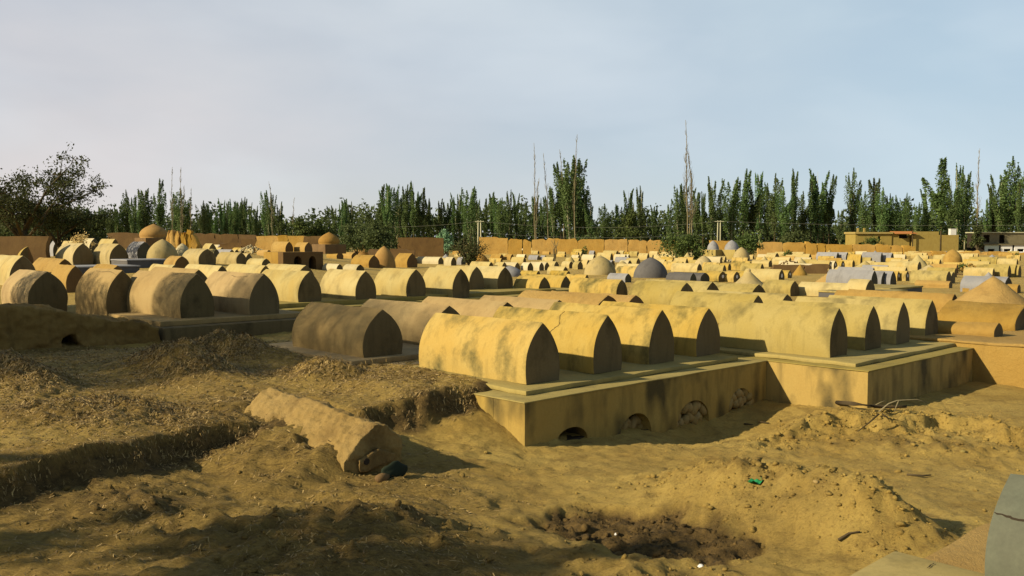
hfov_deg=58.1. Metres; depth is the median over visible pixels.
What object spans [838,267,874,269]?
vaulted tomb
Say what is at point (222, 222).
poplar tree
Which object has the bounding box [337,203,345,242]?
poplar tree
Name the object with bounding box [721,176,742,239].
poplar tree
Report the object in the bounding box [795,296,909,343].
vaulted tomb
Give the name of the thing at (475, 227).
poplar tree
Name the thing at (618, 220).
poplar tree
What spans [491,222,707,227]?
power line
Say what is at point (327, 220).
wood
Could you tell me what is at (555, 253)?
sapling
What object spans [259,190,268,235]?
poplar tree
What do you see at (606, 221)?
poplar tree
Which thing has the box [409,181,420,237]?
poplar tree
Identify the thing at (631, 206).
poplar tree
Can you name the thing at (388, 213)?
poplar tree
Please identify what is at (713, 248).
domed tomb
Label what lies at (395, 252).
mud wall
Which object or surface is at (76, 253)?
vaulted tomb
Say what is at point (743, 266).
vaulted tomb
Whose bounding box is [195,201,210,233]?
poplar tree
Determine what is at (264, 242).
mud wall
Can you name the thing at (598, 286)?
vaulted tomb
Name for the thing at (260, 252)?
vaulted tomb
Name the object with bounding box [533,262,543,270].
vaulted tomb
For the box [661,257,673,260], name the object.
vaulted tomb
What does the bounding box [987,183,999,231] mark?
poplar tree
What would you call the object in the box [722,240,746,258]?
domed tomb
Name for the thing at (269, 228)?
poplar tree
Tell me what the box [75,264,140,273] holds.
tomb platform
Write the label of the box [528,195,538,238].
poplar tree
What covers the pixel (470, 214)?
poplar tree
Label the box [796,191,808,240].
poplar tree
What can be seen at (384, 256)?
domed tomb
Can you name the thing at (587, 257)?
vaulted tomb
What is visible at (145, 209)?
poplar tree
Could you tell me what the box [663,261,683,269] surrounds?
vaulted tomb
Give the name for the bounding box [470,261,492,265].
vaulted tomb
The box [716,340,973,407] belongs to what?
tomb platform
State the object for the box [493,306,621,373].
vaulted tomb
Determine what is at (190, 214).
dead poplar tree
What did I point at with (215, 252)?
vaulted tomb
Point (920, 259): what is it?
conical tomb
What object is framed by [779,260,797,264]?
vaulted tomb
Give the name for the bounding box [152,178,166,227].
poplar tree
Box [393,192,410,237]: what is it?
poplar tree
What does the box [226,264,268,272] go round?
vaulted tomb
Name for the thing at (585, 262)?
vaulted tomb
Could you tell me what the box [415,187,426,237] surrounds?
poplar tree
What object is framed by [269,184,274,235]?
dead poplar tree
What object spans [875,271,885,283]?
vaulted tomb
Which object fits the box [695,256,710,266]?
domed tomb
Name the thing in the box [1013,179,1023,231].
poplar tree
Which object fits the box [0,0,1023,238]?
sky
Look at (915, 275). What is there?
vaulted tomb
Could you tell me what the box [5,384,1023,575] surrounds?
clods
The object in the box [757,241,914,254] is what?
mud wall
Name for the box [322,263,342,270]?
vaulted tomb
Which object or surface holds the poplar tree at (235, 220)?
on the ground
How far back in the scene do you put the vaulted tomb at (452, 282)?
27.58 m
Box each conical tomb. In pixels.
[735,269,762,286]
[793,264,806,275]
[816,274,826,281]
[856,261,869,266]
[912,255,926,267]
[920,265,932,269]
[954,276,1023,303]
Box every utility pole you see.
[475,221,483,250]
[715,221,723,240]
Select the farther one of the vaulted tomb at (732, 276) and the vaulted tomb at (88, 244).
the vaulted tomb at (88, 244)
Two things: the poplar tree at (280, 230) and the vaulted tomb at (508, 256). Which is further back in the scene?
the poplar tree at (280, 230)
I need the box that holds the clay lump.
[374,461,407,482]
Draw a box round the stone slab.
[851,552,984,575]
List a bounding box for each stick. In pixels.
[838,531,859,540]
[907,473,930,475]
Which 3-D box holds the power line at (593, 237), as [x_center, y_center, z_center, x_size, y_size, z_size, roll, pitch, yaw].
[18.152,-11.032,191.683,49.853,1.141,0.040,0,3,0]
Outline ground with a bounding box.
[0,239,1023,575]
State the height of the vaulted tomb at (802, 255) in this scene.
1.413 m
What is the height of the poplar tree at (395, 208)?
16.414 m
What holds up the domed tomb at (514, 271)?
on the ground
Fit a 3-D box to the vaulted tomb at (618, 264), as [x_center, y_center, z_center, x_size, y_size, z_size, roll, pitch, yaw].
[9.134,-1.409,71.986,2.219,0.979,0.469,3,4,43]
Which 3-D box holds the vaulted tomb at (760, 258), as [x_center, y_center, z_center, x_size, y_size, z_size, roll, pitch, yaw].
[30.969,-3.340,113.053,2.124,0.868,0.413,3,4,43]
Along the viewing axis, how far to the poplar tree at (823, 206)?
218.94 m
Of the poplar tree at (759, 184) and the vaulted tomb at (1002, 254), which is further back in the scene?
the poplar tree at (759, 184)
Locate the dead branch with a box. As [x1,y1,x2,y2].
[835,399,926,431]
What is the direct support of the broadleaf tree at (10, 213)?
on the ground
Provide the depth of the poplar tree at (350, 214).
213.05 m
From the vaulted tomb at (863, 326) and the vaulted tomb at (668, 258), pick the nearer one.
the vaulted tomb at (863, 326)
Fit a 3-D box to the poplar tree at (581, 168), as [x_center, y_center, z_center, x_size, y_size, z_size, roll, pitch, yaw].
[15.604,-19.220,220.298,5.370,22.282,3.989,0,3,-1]
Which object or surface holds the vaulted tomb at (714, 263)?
on the ground
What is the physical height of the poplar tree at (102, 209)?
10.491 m
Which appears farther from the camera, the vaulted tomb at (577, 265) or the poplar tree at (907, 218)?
the poplar tree at (907, 218)
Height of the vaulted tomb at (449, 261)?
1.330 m
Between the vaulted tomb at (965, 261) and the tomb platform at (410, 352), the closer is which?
the tomb platform at (410, 352)
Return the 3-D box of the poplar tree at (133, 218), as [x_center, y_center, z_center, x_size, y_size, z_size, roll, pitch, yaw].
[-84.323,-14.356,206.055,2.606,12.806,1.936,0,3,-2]
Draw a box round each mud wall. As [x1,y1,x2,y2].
[0,236,51,263]
[107,232,256,248]
[166,229,199,248]
[218,239,256,248]
[255,235,303,252]
[303,236,320,245]
[368,249,378,254]
[390,249,414,258]
[398,237,443,256]
[479,237,728,253]
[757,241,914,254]
[772,264,828,273]
[915,250,1023,255]
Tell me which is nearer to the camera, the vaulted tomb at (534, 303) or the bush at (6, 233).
the vaulted tomb at (534, 303)
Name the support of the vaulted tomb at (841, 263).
on the ground
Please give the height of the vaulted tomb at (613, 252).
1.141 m
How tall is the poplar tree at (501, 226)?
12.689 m
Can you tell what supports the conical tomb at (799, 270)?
on the ground
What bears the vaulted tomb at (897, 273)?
on the ground
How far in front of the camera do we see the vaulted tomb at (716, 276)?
50.14 m
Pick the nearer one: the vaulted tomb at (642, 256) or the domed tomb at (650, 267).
the domed tomb at (650, 267)
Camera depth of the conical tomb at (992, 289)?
23.07 m
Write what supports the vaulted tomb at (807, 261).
on the ground
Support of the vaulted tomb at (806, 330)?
on the tomb platform at (911, 369)
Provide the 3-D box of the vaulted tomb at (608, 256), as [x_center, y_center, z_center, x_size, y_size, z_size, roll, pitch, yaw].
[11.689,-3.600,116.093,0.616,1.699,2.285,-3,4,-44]
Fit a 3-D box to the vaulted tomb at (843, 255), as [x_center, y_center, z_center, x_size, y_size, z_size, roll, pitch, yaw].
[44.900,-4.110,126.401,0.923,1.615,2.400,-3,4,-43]
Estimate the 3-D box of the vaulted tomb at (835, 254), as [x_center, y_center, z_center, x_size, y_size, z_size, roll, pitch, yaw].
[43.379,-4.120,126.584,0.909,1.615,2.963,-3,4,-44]
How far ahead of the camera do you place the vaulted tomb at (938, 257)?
125.18 m
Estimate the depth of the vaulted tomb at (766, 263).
96.77 m
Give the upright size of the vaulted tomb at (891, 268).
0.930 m
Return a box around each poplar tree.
[98,206,106,238]
[105,208,115,236]
[114,208,122,232]
[119,189,135,232]
[128,195,139,232]
[134,201,142,232]
[137,188,154,231]
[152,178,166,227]
[169,169,173,229]
[170,200,178,231]
[172,189,192,232]
[179,170,184,227]
[184,202,190,231]
[189,194,192,229]
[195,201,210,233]
[201,204,213,233]
[212,209,218,233]
[218,198,225,233]
[222,201,231,233]
[226,200,233,233]
[229,201,240,233]
[234,202,242,234]
[241,197,247,234]
[243,202,253,234]
[248,205,260,235]
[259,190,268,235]
[263,194,276,235]
[267,200,277,235]
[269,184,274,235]
[272,202,286,235]
[291,197,294,234]
[328,205,341,235]
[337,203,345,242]
[341,199,349,238]
[347,201,357,251]
[376,184,385,228]
[379,187,392,233]
[384,183,399,244]
[391,191,401,241]
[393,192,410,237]
[401,184,410,237]
[404,196,412,237]
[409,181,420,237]
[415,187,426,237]
[416,191,421,236]
[425,198,432,236]
[434,198,443,235]
[441,203,451,233]
[449,197,456,250]
[450,191,463,246]
[459,195,467,250]
[461,186,477,242]
[472,199,479,243]
[473,200,482,239]
[481,198,488,236]
[489,192,495,236]
[492,197,509,237]
[492,198,502,236]
[503,191,512,239]
[512,192,521,238]
[517,201,530,239]
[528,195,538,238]
[531,148,538,239]
[537,200,545,238]
[542,197,550,238]
[543,153,548,237]
[548,186,562,242]
[553,161,570,238]
[557,155,587,238]
[559,149,563,238]
[561,172,568,238]
[571,163,587,238]
[572,141,577,237]
[573,176,591,238]
[581,194,590,236]
[583,202,597,236]
[597,203,613,239]
[614,204,625,236]
[621,188,633,251]
[629,198,636,223]
[636,186,647,240]
[650,205,659,239]
[665,204,671,239]
[671,183,688,237]
[679,185,695,236]
[683,120,696,234]
[692,190,701,246]
[699,191,705,246]
[704,176,724,239]
[714,195,726,240]
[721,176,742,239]
[734,168,751,236]
[747,181,760,235]
[754,172,765,240]
[760,183,773,241]
[764,173,782,241]
[774,187,794,243]
[788,168,798,231]
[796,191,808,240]
[806,178,821,242]
[808,168,829,243]
[820,174,836,243]
[820,182,833,243]
[834,209,846,243]
[843,167,862,231]
[855,191,872,231]
[867,177,880,231]
[874,187,893,231]
[885,193,892,231]
[889,196,906,233]
[899,193,912,230]
[911,202,924,231]
[919,189,937,231]
[921,157,951,250]
[945,182,959,228]
[953,163,963,250]
[956,171,975,250]
[975,150,980,224]
[982,197,991,231]
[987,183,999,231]
[989,169,1010,231]
[999,156,1023,231]
[999,182,1009,231]
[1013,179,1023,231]
[1021,177,1023,231]
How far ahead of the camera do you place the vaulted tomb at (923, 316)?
17.49 m
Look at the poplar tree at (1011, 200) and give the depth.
215.01 m
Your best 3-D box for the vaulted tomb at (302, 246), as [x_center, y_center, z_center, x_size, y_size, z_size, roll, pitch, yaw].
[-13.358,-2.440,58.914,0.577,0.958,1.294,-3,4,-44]
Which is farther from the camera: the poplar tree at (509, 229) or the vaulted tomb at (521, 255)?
the poplar tree at (509, 229)
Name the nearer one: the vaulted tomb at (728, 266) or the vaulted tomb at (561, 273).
the vaulted tomb at (561, 273)
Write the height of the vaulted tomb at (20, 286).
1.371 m
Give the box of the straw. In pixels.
[0,327,561,575]
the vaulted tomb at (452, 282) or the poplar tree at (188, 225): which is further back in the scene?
the poplar tree at (188, 225)
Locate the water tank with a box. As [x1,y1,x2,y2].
[948,229,955,234]
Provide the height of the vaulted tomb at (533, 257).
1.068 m
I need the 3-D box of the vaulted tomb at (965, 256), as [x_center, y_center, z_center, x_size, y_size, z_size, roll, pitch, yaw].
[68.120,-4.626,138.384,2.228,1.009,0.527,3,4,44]
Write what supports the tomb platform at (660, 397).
on the ground
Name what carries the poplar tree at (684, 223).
on the ground
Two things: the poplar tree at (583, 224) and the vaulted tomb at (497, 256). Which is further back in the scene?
the poplar tree at (583, 224)
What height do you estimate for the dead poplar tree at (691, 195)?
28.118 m
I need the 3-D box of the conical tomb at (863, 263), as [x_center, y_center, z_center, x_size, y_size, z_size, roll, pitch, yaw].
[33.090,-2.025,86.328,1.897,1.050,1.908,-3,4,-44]
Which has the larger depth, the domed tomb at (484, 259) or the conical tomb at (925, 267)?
the domed tomb at (484, 259)
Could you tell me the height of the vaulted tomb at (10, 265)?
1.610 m
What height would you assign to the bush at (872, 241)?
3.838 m
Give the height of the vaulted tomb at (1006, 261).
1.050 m
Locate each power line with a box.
[481,232,716,237]
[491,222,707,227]
[724,221,994,225]
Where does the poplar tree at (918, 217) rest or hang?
on the ground
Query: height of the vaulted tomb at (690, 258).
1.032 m
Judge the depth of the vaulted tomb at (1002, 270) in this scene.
58.89 m
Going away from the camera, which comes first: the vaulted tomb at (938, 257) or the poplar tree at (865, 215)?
the vaulted tomb at (938, 257)
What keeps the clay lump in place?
on the ground
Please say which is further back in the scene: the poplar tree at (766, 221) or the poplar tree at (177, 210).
the poplar tree at (766, 221)
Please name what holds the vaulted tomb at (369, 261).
on the ground
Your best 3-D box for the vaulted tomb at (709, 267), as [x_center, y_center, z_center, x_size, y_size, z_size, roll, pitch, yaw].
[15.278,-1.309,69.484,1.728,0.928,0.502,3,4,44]
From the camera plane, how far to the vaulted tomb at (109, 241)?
76.14 m
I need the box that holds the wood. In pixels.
[18,195,1023,250]
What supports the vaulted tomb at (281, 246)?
on the tomb platform at (312, 260)
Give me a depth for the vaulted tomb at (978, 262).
86.38 m
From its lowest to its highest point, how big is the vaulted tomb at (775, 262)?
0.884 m
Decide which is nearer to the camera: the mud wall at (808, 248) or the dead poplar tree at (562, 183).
the mud wall at (808, 248)
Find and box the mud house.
[844,228,958,251]
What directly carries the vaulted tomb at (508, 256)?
on the ground
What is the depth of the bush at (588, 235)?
199.19 m
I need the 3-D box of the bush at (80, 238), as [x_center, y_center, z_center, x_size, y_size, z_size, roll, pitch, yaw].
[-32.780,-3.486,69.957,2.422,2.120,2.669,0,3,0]
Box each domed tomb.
[135,224,167,246]
[147,239,177,258]
[176,243,188,255]
[312,232,345,253]
[355,242,368,254]
[375,246,395,267]
[476,254,487,261]
[506,266,520,276]
[584,256,615,274]
[633,257,667,277]
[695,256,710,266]
[702,241,721,256]
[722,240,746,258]
[727,247,751,261]
[943,249,962,261]
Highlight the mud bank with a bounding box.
[0,303,160,350]
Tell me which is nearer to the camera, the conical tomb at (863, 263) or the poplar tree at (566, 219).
the conical tomb at (863, 263)
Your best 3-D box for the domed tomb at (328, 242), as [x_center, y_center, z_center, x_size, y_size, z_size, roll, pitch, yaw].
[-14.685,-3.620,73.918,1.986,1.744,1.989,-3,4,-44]
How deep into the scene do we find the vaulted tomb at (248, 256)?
50.78 m
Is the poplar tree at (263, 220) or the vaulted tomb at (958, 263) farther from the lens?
the poplar tree at (263, 220)
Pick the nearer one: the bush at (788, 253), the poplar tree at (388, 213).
the bush at (788, 253)
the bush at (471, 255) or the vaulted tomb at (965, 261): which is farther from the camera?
the vaulted tomb at (965, 261)
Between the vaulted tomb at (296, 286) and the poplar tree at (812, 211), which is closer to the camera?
the vaulted tomb at (296, 286)
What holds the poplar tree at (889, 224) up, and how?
on the ground
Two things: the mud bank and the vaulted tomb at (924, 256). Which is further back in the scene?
the vaulted tomb at (924, 256)
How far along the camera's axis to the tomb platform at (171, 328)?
19.48 m
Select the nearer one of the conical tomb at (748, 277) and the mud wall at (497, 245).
the conical tomb at (748, 277)
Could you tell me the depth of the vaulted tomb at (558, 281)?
33.49 m
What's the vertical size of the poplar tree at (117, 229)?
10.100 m
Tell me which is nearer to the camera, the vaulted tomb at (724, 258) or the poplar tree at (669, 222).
the vaulted tomb at (724, 258)
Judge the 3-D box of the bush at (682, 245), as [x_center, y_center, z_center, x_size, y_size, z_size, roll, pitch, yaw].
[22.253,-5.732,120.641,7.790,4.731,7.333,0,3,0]
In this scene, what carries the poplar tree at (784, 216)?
on the ground
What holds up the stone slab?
on the ground
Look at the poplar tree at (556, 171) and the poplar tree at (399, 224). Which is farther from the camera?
the poplar tree at (399, 224)
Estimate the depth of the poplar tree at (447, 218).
218.55 m
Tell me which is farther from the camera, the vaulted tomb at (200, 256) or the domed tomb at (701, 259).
the domed tomb at (701, 259)
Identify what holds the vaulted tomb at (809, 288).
on the ground
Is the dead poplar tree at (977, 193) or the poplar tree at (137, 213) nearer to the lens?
the dead poplar tree at (977, 193)
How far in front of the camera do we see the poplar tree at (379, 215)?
216.29 m
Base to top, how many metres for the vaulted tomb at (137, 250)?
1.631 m
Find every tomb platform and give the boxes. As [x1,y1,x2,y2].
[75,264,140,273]
[109,309,299,341]
[111,258,165,267]
[263,251,322,269]
[269,342,418,364]
[279,288,555,311]
[412,354,766,445]
[484,285,568,291]
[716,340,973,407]
[818,289,907,296]
[874,284,922,291]
[909,313,1023,387]
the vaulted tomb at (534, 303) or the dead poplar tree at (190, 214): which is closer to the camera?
the vaulted tomb at (534, 303)
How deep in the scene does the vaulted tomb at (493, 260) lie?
108.31 m
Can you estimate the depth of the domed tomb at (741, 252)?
124.48 m
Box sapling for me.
[550,239,558,260]
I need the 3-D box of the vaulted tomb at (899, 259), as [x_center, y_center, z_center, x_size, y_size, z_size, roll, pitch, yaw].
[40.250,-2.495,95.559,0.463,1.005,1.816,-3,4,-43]
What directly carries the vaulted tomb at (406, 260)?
on the ground
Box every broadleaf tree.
[0,142,112,235]
[1,194,116,249]
[284,215,320,236]
[309,219,330,235]
[355,213,369,239]
[608,209,648,241]
[968,225,985,249]
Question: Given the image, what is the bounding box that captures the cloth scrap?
[748,478,764,483]
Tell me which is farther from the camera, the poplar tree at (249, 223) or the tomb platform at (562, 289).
the poplar tree at (249, 223)
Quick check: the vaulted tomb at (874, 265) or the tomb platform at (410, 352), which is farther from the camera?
the vaulted tomb at (874, 265)
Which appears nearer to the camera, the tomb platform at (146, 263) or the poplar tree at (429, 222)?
the tomb platform at (146, 263)
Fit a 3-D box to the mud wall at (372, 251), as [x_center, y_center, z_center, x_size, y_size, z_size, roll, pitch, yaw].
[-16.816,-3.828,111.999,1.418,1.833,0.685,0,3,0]
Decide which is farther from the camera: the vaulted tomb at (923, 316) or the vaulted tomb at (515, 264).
the vaulted tomb at (515, 264)
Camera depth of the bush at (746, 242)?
149.47 m
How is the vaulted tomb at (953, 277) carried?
on the ground
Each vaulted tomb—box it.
[0,255,35,284]
[1,269,67,310]
[18,247,27,258]
[33,257,71,272]
[50,241,56,255]
[51,264,82,292]
[55,243,93,264]
[75,268,131,315]
[84,238,98,253]
[93,243,128,264]
[93,264,122,270]
[98,239,117,244]
[126,242,149,258]
[127,270,214,317]
[148,264,177,270]
[151,267,206,280]
[163,256,188,267]
[182,248,215,264]
[185,264,226,277]
[202,243,215,248]
[205,271,278,314]
[209,249,218,256]
[216,252,246,263]
[218,249,233,252]
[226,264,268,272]
[243,253,251,260]
[244,387,401,473]
[246,258,270,265]
[257,250,270,255]
[262,269,321,301]
[266,264,313,274]
[271,242,292,251]
[292,302,402,357]
[294,242,311,251]
[320,269,375,303]
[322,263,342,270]
[326,254,342,258]
[343,252,357,258]
[343,264,363,270]
[351,255,379,267]
[361,299,459,344]
[374,268,425,296]
[395,253,417,267]
[417,257,443,263]
[419,313,559,384]
[421,296,512,316]
[423,267,469,297]
[436,265,483,289]
[444,257,455,265]
[457,257,465,264]
[466,265,512,288]
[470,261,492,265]
[479,295,561,309]
[488,258,502,262]
[490,254,503,259]
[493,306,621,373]
[494,262,506,266]
[504,254,513,259]
[505,262,519,269]
[511,257,525,262]
[513,275,549,288]
[516,254,526,257]
[518,290,616,304]
[520,270,539,274]
[521,262,532,270]
[523,274,569,287]
[528,255,539,259]
[531,262,548,269]
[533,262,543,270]
[539,261,558,265]
[542,251,550,254]
[542,257,553,260]
[547,266,567,273]
[549,270,569,275]
[549,302,673,364]
[561,261,572,267]
[566,274,588,281]
[569,277,627,294]
[572,261,582,268]
[581,254,594,259]
[582,260,588,267]
[596,253,612,259]
[599,293,643,302]
[600,301,719,356]
[603,250,618,253]
[607,273,630,282]
[613,254,626,260]
[615,257,629,261]
[616,263,638,269]
[616,266,636,276]
[626,258,639,263]
[628,280,692,304]
[629,251,638,255]
[638,253,649,259]
[645,279,718,291]
[649,251,658,254]
[654,255,677,258]
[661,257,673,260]
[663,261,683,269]
[666,272,696,280]
[670,291,762,322]
[671,263,701,271]
[674,258,687,262]
[677,272,709,281]
[678,257,694,262]
[695,270,724,281]
[702,262,719,269]
[703,264,725,270]
[704,290,791,301]
[706,256,721,262]
[713,256,726,261]
[713,282,765,292]
[718,301,847,357]
[719,263,730,269]
[723,271,739,281]
[731,261,751,269]
[732,257,748,260]
[740,263,763,270]
[743,268,784,281]
[751,260,771,266]
[756,257,771,260]
[762,280,798,295]
[763,299,880,349]
[765,253,778,257]
[772,257,790,264]
[773,260,786,264]
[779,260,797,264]
[783,270,791,277]
[788,263,811,264]
[792,254,811,257]
[794,257,811,260]
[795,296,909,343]
[799,282,846,295]
[803,259,816,263]
[809,260,830,269]
[816,252,838,259]
[816,260,836,268]
[818,256,834,260]
[823,260,844,266]
[825,258,842,259]
[826,269,877,283]
[828,295,937,334]
[834,290,847,295]
[838,252,847,259]
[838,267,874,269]
[841,260,854,266]
[846,279,874,289]
[846,289,956,311]
[847,254,861,264]
[862,252,882,261]
[862,257,871,261]
[862,265,888,267]
[870,262,888,264]
[872,266,907,270]
[875,270,908,280]
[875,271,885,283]
[883,253,893,261]
[884,271,895,284]
[888,261,921,270]
[891,259,908,260]
[893,254,906,258]
[894,271,899,280]
[909,270,951,282]
[911,253,922,257]
[915,280,951,287]
[919,255,928,258]
[923,259,940,263]
[927,267,956,276]
[929,264,957,272]
[933,255,943,260]
[937,300,1023,330]
[938,320,1002,336]
[943,262,963,267]
[950,272,954,282]
[960,254,973,260]
[960,276,1011,291]
[962,284,1020,292]
[963,259,980,263]
[963,267,994,276]
[966,261,990,266]
[969,257,997,263]
[976,264,1010,277]
[983,264,1016,276]
[985,474,1023,575]
[997,258,1017,264]
[998,253,1012,255]
[1006,255,1020,260]
[1015,265,1020,276]
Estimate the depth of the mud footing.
6.75 m
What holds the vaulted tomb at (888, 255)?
on the ground
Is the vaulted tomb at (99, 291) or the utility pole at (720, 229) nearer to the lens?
the vaulted tomb at (99, 291)
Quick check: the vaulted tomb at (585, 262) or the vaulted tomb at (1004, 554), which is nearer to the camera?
the vaulted tomb at (1004, 554)
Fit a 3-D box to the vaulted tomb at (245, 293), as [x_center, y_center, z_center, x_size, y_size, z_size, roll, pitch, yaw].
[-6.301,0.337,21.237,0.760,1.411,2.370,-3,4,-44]
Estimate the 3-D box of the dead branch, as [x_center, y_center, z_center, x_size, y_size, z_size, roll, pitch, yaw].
[5.086,1.631,12.698,0.978,0.419,2.445,1,3,14]
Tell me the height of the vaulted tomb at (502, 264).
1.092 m
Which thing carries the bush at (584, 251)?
on the ground
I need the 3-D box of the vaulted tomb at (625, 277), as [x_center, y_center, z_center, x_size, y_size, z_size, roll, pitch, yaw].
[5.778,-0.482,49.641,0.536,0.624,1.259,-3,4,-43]
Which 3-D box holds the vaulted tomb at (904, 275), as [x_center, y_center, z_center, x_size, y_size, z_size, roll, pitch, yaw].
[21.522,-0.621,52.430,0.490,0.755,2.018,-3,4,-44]
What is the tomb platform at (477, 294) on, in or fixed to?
on the ground
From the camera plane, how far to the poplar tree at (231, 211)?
215.64 m
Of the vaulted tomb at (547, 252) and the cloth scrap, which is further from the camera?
the vaulted tomb at (547, 252)
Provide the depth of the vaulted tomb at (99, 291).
21.36 m
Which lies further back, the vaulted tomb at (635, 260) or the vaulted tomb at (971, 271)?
the vaulted tomb at (635, 260)
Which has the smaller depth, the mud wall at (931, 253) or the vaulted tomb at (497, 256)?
the vaulted tomb at (497, 256)
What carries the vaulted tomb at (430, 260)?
on the ground
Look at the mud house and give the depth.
197.57 m
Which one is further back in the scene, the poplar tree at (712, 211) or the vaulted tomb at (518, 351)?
the poplar tree at (712, 211)
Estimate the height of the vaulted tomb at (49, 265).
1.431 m
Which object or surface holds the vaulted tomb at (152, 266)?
on the ground
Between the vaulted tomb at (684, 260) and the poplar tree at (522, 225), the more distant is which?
the poplar tree at (522, 225)
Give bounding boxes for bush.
[0,192,71,243]
[62,215,100,242]
[65,231,95,249]
[88,213,111,238]
[338,219,368,253]
[355,216,398,251]
[436,228,453,254]
[449,231,489,265]
[573,231,599,241]
[580,246,587,256]
[652,228,712,259]
[734,230,763,254]
[776,221,812,246]
[783,250,792,255]
[861,236,880,244]
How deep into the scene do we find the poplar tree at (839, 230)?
207.74 m
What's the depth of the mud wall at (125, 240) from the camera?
117.52 m
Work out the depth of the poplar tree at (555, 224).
208.60 m
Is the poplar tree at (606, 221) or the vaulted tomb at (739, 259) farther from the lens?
the poplar tree at (606, 221)
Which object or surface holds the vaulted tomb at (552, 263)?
on the ground
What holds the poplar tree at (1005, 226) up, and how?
on the ground
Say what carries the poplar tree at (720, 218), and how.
on the ground
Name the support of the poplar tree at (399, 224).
on the ground
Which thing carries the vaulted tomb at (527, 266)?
on the ground
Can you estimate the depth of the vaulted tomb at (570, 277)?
50.44 m
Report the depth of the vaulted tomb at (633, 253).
171.79 m
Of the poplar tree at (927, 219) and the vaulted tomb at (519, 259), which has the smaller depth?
the vaulted tomb at (519, 259)
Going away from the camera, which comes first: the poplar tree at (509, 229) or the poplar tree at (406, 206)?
the poplar tree at (406, 206)
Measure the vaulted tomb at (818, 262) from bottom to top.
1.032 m
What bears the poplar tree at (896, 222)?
on the ground
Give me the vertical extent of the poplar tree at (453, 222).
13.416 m
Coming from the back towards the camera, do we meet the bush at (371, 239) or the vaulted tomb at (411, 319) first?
the bush at (371, 239)
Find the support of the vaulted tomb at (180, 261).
on the ground
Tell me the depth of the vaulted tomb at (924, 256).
132.11 m
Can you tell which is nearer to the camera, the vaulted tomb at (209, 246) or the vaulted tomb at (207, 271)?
the vaulted tomb at (207, 271)
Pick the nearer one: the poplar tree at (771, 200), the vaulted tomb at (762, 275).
the vaulted tomb at (762, 275)
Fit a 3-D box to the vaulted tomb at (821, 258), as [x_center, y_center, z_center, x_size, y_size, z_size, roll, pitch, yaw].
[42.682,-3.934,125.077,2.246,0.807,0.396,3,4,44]
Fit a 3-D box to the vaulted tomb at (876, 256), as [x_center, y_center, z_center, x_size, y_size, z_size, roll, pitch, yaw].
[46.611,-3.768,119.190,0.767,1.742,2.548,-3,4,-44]
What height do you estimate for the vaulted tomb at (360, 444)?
1.034 m
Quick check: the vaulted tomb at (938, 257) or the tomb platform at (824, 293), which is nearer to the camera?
the tomb platform at (824, 293)
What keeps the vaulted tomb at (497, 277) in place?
on the ground
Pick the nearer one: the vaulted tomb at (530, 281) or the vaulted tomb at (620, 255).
the vaulted tomb at (530, 281)
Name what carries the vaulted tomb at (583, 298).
on the ground
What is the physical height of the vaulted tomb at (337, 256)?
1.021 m
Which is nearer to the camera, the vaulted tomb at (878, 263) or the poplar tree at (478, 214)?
the vaulted tomb at (878, 263)
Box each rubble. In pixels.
[239,244,262,253]
[958,263,975,270]
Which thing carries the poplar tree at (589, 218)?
on the ground
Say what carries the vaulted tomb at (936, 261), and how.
on the ground
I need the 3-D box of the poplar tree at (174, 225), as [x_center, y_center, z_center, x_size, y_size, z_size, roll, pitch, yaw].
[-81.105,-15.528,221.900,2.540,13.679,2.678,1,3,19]
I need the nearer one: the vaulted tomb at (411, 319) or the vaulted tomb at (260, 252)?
the vaulted tomb at (411, 319)
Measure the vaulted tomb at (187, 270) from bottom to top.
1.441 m
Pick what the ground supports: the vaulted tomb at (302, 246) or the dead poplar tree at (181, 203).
the dead poplar tree at (181, 203)
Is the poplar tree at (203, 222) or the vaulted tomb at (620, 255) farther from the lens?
the poplar tree at (203, 222)
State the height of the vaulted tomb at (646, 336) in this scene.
0.826 m
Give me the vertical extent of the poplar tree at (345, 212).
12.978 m
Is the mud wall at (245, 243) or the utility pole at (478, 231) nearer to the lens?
the mud wall at (245, 243)
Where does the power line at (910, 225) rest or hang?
attached to the utility pole at (720, 229)
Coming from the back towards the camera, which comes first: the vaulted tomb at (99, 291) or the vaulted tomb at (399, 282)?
the vaulted tomb at (399, 282)
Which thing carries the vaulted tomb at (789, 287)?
on the ground
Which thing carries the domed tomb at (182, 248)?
on the ground
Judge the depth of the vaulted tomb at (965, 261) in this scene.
97.20 m
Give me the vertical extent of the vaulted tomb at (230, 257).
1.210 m
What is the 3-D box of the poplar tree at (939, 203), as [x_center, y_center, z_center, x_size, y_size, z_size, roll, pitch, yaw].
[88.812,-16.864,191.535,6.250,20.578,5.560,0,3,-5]
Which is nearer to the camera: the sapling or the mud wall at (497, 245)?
the sapling
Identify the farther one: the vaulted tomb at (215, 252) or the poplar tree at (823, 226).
the poplar tree at (823, 226)
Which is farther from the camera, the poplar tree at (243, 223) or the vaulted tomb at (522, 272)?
the poplar tree at (243, 223)
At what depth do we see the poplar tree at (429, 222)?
208.60 m
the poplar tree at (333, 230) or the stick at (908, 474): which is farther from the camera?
the poplar tree at (333, 230)
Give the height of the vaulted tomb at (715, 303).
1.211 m
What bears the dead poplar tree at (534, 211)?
on the ground
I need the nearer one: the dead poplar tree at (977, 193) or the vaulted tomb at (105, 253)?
the vaulted tomb at (105, 253)
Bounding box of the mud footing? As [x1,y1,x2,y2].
[924,525,989,572]
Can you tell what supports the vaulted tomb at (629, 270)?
on the ground
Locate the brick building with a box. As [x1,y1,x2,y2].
[965,232,1023,252]
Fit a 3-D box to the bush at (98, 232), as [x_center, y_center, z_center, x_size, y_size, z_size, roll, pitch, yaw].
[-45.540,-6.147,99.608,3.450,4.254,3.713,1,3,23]

